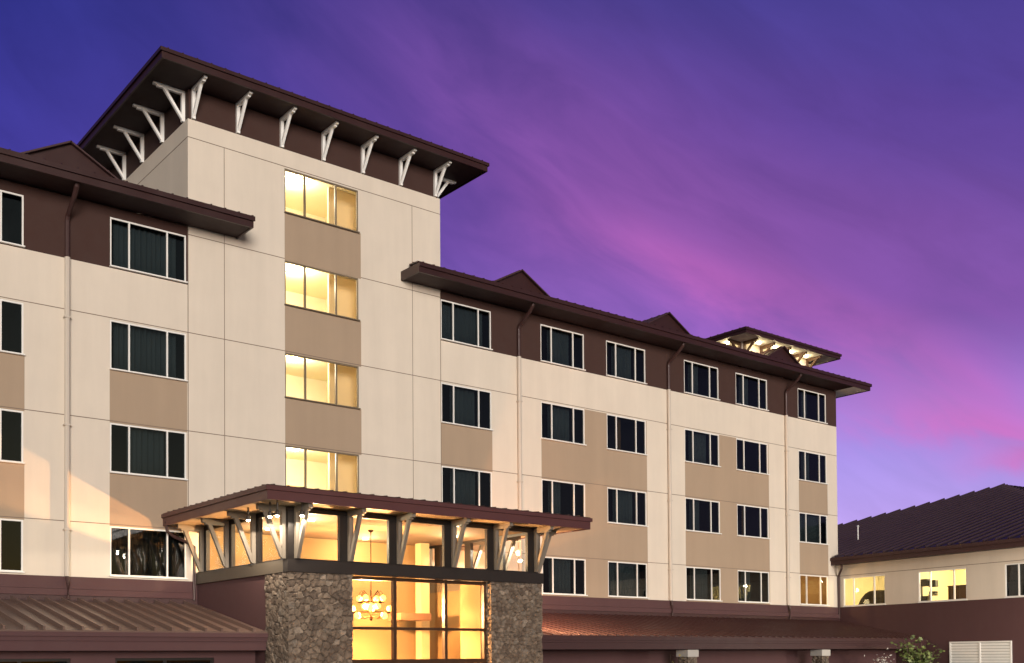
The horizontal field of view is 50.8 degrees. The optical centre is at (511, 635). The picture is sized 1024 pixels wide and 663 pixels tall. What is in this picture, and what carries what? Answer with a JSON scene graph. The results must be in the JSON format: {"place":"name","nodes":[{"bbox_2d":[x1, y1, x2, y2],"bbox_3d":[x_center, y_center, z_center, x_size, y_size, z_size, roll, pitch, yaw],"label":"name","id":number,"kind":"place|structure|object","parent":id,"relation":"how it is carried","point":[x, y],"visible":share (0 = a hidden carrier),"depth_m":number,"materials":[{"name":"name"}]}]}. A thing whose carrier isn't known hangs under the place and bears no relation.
{"place":"outdoors","nodes":[
{"label":"outdoors","id":0,"kind":"place"},
{"bbox_2d":[0,46,927,662],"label":"hotel building","id":1,"kind":"structure","parent":0,"point":[520,466],"depth_m":35.71,"materials":[{"name":"beige paint"}]},
{"bbox_2d":[0,190,24,247],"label":"window","id":2,"kind":"structure","parent":1,"relation":"in","point":[11,204],"depth_m":30.15,"materials":[{"name":"black glass"}]},
{"bbox_2d":[0,299,24,355],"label":"window","id":3,"kind":"structure","parent":1,"relation":"in","point":[11,312],"depth_m":30.08,"materials":[{"name":"black glass"}]},
{"bbox_2d":[0,408,24,463],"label":"window","id":4,"kind":"structure","parent":1,"relation":"in","point":[11,421],"depth_m":30.03,"materials":[{"name":"black glass"}]},
{"bbox_2d":[0,518,24,572],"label":"window","id":5,"kind":"structure","parent":1,"relation":"in","point":[11,530],"depth_m":29.97,"materials":[{"name":"black glass"}]},
{"bbox_2d":[0,659,69,662],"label":"window","id":6,"kind":"structure","parent":1,"relation":"in","point":[1,660],"depth_m":26.29,"materials":[{"name":"black glass"}]},
{"bbox_2d":[109,217,187,283],"bbox_3d":[-10.959,-11.625,32.553,2.360,1.490,0.170,1,-1,-39],"label":"window","id":7,"kind":"structure","parent":1,"relation":"in","point":[134,247],"depth_m":32.56,"materials":[{"name":"black glass"}]},
{"bbox_2d":[109,320,187,381],"bbox_3d":[-10.938,-8.576,32.494,2.360,1.490,0.170,1,-1,-39],"label":"window","id":8,"kind":"structure","parent":1,"relation":"in","point":[136,349],"depth_m":32.51,"materials":[{"name":"black glass"}]},
{"bbox_2d":[109,423,187,480],"bbox_3d":[-10.917,-5.527,32.435,2.360,1.490,0.170,1,-1,-39],"label":"window","id":9,"kind":"structure","parent":1,"relation":"in","point":[134,450],"depth_m":32.44,"materials":[{"name":"black glass"}]},
{"bbox_2d":[109,526,187,579],"bbox_3d":[-10.896,-2.477,32.376,2.360,1.490,0.170,1,-1,-39],"label":"window","id":10,"kind":"structure","parent":1,"relation":"in","point":[134,552],"depth_m":32.37,"materials":[{"name":"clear glass"}]},
{"bbox_2d":[115,658,212,662],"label":"window","id":11,"kind":"structure","parent":1,"relation":"in","point":[117,660],"depth_m":28.31,"materials":[{"name":"black glass"}]},
{"bbox_2d":[246,507,250,520],"bbox_3d":[-7.088,-3.265,28.974,0.120,0.375,0.120,1,-1,-39],"label":"spotlight","id":12,"kind":"object","parent":1,"relation":"attached to","point":[248,516],"visible":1,"depth_m":28.94,"materials":[{"name":"grey metal"}]},
{"bbox_2d":[268,502,271,517],"bbox_3d":[-6.282,-3.270,27.980,0.120,0.415,0.120,1,-1,-39],"label":"spotlight","id":13,"kind":"object","parent":1,"relation":"attached to","point":[269,514],"visible":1,"depth_m":27.95,"materials":[{"name":"grey metal"}]},
{"bbox_2d":[275,500,279,516],"bbox_3d":[-6.017,-3.268,27.654,0.120,0.435,0.120,1,-1,-39],"label":"spotlight","id":14,"kind":"object","parent":1,"relation":"attached to","point":[277,512],"visible":1,"depth_m":27.63,"materials":[{"name":"grey metal"}]},
{"bbox_2d":[290,179,299,185],"bbox_3d":[-7.441,-15.529,36.926,0.340,0.155,0.331,1,-1,-39],"label":"ceiling lamp","id":15,"kind":"object","parent":1,"relation":"attached to","point":[294,182],"visible":1,"depth_m":36.83,"materials":[{"name":"white"}]},
{"bbox_2d":[290,267,299,273],"bbox_3d":[-7.420,-12.479,36.867,0.340,0.155,0.331,1,-1,-39],"label":"ceiling lamp","id":16,"kind":"object","parent":1,"relation":"attached to","point":[294,270],"visible":1,"depth_m":36.77,"materials":[{"name":"white"}]},
{"bbox_2d":[290,356,299,361],"bbox_3d":[-7.399,-9.430,36.808,0.340,0.155,0.331,1,-1,-39],"label":"ceiling lamp","id":17,"kind":"object","parent":1,"relation":"attached to","point":[294,359],"visible":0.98,"depth_m":36.70,"materials":[{"name":"white"}]},
{"bbox_2d":[300,503,303,516],"bbox_3d":[-5.506,-3.300,28.262,0.120,0.355,0.120,1,-1,-39],"label":"spotlight","id":18,"kind":"object","parent":1,"relation":"attached to","point":[301,513],"visible":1,"depth_m":28.23,"materials":[{"name":"grey metal"}]},
{"bbox_2d":[284,168,359,233],"bbox_3d":[-6.393,-14.635,36.330,2.830,1.490,0.170,1,-1,-39],"label":"window","id":19,"kind":"structure","parent":1,"relation":"in","point":[304,176],"depth_m":36.40,"materials":[{"name":"brown metal"}]},
{"bbox_2d":[284,260,359,320],"bbox_3d":[-6.372,-11.585,36.271,2.830,1.490,0.170,1,-1,-39],"label":"window","id":20,"kind":"structure","parent":1,"relation":"in","point":[304,266],"depth_m":36.35,"materials":[{"name":"brown metal"}]},
{"bbox_2d":[285,445,358,492],"bbox_3d":[-6.330,-5.487,36.154,2.830,1.490,0.170,1,-1,-39],"label":"window","id":21,"kind":"structure","parent":1,"relation":"in","point":[305,449],"depth_m":36.36,"materials":[{"name":"white metal"}]},
{"bbox_2d":[285,353,360,409],"bbox_3d":[-6.351,-8.536,36.213,2.830,1.490,0.170,1,-1,-39],"label":"window","id":22,"kind":"structure","parent":1,"relation":"in","point":[357,368],"depth_m":36.30,"materials":[{"name":"brown metal"}]},
{"bbox_2d":[352,530,390,620],"bbox_3d":[-4.392,-1.882,33.573,1.258,2.820,1.258,0,-1,-28],"label":"chandelier","id":23,"kind":"object","parent":1,"relation":"hanging from","point":[371,607],"visible":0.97,"depth_m":33.43,"materials":[{"name":"white metal"}]},
{"bbox_2d":[441,299,492,350],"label":"window","id":24,"kind":"structure","parent":1,"relation":"in","point":[460,323],"depth_m":40.10,"materials":[{"name":"black glass"}]},
{"bbox_2d":[442,466,491,506],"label":"window","id":25,"kind":"structure","parent":1,"relation":"in","point":[459,485],"depth_m":39.99,"materials":[{"name":"black glass"}]},
{"bbox_2d":[441,382,493,430],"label":"window","id":26,"kind":"structure","parent":1,"relation":"in","point":[460,405],"depth_m":40.02,"materials":[{"name":"black glass"}]},
{"bbox_2d":[540,324,585,370],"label":"window","id":27,"kind":"structure","parent":1,"relation":"in","point":[560,347],"depth_m":43.12,"materials":[{"name":"black glass"}]},
{"bbox_2d":[542,479,584,516],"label":"window","id":28,"kind":"structure","parent":1,"relation":"in","point":[564,498],"depth_m":43.00,"materials":[{"name":"black glass"}]},
{"bbox_2d":[541,401,586,445],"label":"window","id":29,"kind":"structure","parent":1,"relation":"in","point":[560,423],"depth_m":43.04,"materials":[{"name":"black glass"}]},
{"bbox_2d":[542,557,587,595],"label":"window","id":30,"kind":"structure","parent":1,"relation":"in","point":[562,576],"depth_m":42.96,"materials":[{"name":"black glass"}]},
{"bbox_2d":[606,340,646,384],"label":"window","id":31,"kind":"structure","parent":1,"relation":"in","point":[624,362],"depth_m":45.36,"materials":[{"name":"black glass"}]},
{"bbox_2d":[607,414,647,455],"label":"window","id":32,"kind":"structure","parent":1,"relation":"in","point":[624,434],"depth_m":45.31,"materials":[{"name":"black glass"}]},
{"bbox_2d":[607,487,648,526],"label":"window","id":33,"kind":"structure","parent":1,"relation":"in","point":[625,507],"depth_m":45.25,"materials":[{"name":"black glass"}]},
{"bbox_2d":[608,561,648,598],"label":"window","id":34,"kind":"structure","parent":1,"relation":"in","point":[625,579],"depth_m":45.17,"materials":[{"name":"black glass"}]},
{"bbox_2d":[684,360,720,400],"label":"window","id":35,"kind":"structure","parent":1,"relation":"in","point":[701,380],"depth_m":48.36,"materials":[{"name":"black glass"}]},
{"bbox_2d":[685,428,720,466],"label":"window","id":36,"kind":"structure","parent":1,"relation":"in","point":[702,448],"depth_m":48.31,"materials":[{"name":"black glass"}]},
{"bbox_2d":[685,497,721,533],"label":"window","id":37,"kind":"structure","parent":1,"relation":"in","point":[703,516],"depth_m":48.25,"materials":[{"name":"black glass"}]},
{"bbox_2d":[686,566,722,601],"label":"window","id":38,"kind":"structure","parent":1,"relation":"in","point":[702,584],"depth_m":48.18,"materials":[{"name":"black glass"}]},
{"bbox_2d":[736,373,768,410],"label":"window","id":39,"kind":"structure","parent":1,"relation":"in","point":[751,392],"depth_m":50.60,"materials":[{"name":"black glass"}]},
{"bbox_2d":[736,438,769,474],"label":"window","id":40,"kind":"structure","parent":1,"relation":"in","point":[751,456],"depth_m":50.53,"materials":[{"name":"black glass"}]},
{"bbox_2d":[737,504,770,538],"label":"window","id":41,"kind":"structure","parent":1,"relation":"in","point":[752,521],"depth_m":50.47,"materials":[{"name":"black glass"}]},
{"bbox_2d":[738,570,770,603],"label":"window","id":42,"kind":"structure","parent":1,"relation":"in","point":[753,586],"depth_m":50.41,"materials":[{"name":"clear glass"}]},
{"bbox_2d":[798,388,827,423],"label":"window","id":43,"kind":"structure","parent":1,"relation":"in","point":[811,405],"depth_m":53.57,"materials":[{"name":"black glass"}]},
{"bbox_2d":[798,450,828,484],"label":"window","id":44,"kind":"structure","parent":1,"relation":"in","point":[812,466],"depth_m":53.50,"materials":[{"name":"black glass"}]},
{"bbox_2d":[799,512,828,544],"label":"window","id":45,"kind":"structure","parent":1,"relation":"in","point":[812,527],"depth_m":53.42,"materials":[{"name":"black glass"}]},
{"bbox_2d":[800,574,829,605],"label":"window","id":46,"kind":"structure","parent":1,"relation":"in","point":[820,604],"depth_m":53.70,"materials":[{"name":"white glass"}]},
{"bbox_2d":[0,0,1023,523],"label":"sky","id":47,"kind":"structure","parent":0,"point":[844,177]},
{"bbox_2d":[864,648,891,662],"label":"shrub","id":48,"kind":"object","parent":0,"point":[881,659],"visible":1,"depth_m":44.99,"materials":[{"name":"white plant"}]},
{"bbox_2d":[830,483,1023,662],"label":"wing building","id":49,"kind":"structure","parent":0,"point":[973,541],"depth_m":50.61,"materials":[{"name":"beige paint"}]},
{"bbox_2d":[843,574,885,606],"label":"window","id":50,"kind":"structure","parent":49,"relation":"in","point":[873,576],"depth_m":53.45,"materials":[{"name":"clear glass"}]},
{"bbox_2d":[858,590,884,604],"bbox_3d":[18.208,-1.681,53.648,0.300,1.180,2.544,0,-1,-30],"label":"headboard","id":51,"kind":"object","parent":49,"relation":"on","point":[867,598],"visible":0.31,"depth_m":53.76,"materials":[{"name":"brown wood"}]},
{"bbox_2d":[920,579,937,600],"bbox_3d":[19.541,-1.968,50.688,0.300,1.420,1.020,0,-1,-30],"label":"bookshelf","id":52,"kind":"object","parent":49,"relation":"in","point":[924,582],"visible":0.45,"depth_m":50.57,"materials":[{"name":"brown wood"}]},
{"bbox_2d":[918,567,966,602],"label":"window","id":53,"kind":"structure","parent":49,"relation":"in","point":[954,582],"depth_m":49.34,"materials":[{"name":"clear glass"}]},
{"bbox_2d":[947,585,965,599],"bbox_3d":[20.767,-1.736,49.883,0.540,1.210,1.060,0,-1,-30],"label":"cabinet","id":54,"kind":"object","parent":49,"relation":"in","point":[960,591],"visible":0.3,"depth_m":49.71,"materials":[{"name":"brown wood"}]},
{"bbox_2d":[1004,563,1023,597],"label":"window","id":55,"kind":"structure","parent":49,"relation":"in","point":[1014,572],"depth_m":46.20,"materials":[{"name":"black glass"}]},
{"bbox_3d":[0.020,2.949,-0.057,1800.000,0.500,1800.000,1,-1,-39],"label":"ground","id":56,"kind":"structure","parent":0,"visible":0},
{"bbox_2d":[890,635,944,662],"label":"young tree","id":57,"kind":"object","parent":56,"relation":"on","point":[908,655],"visible":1,"depth_m":44.61,"materials":[{"name":"green plant"}]}
]}

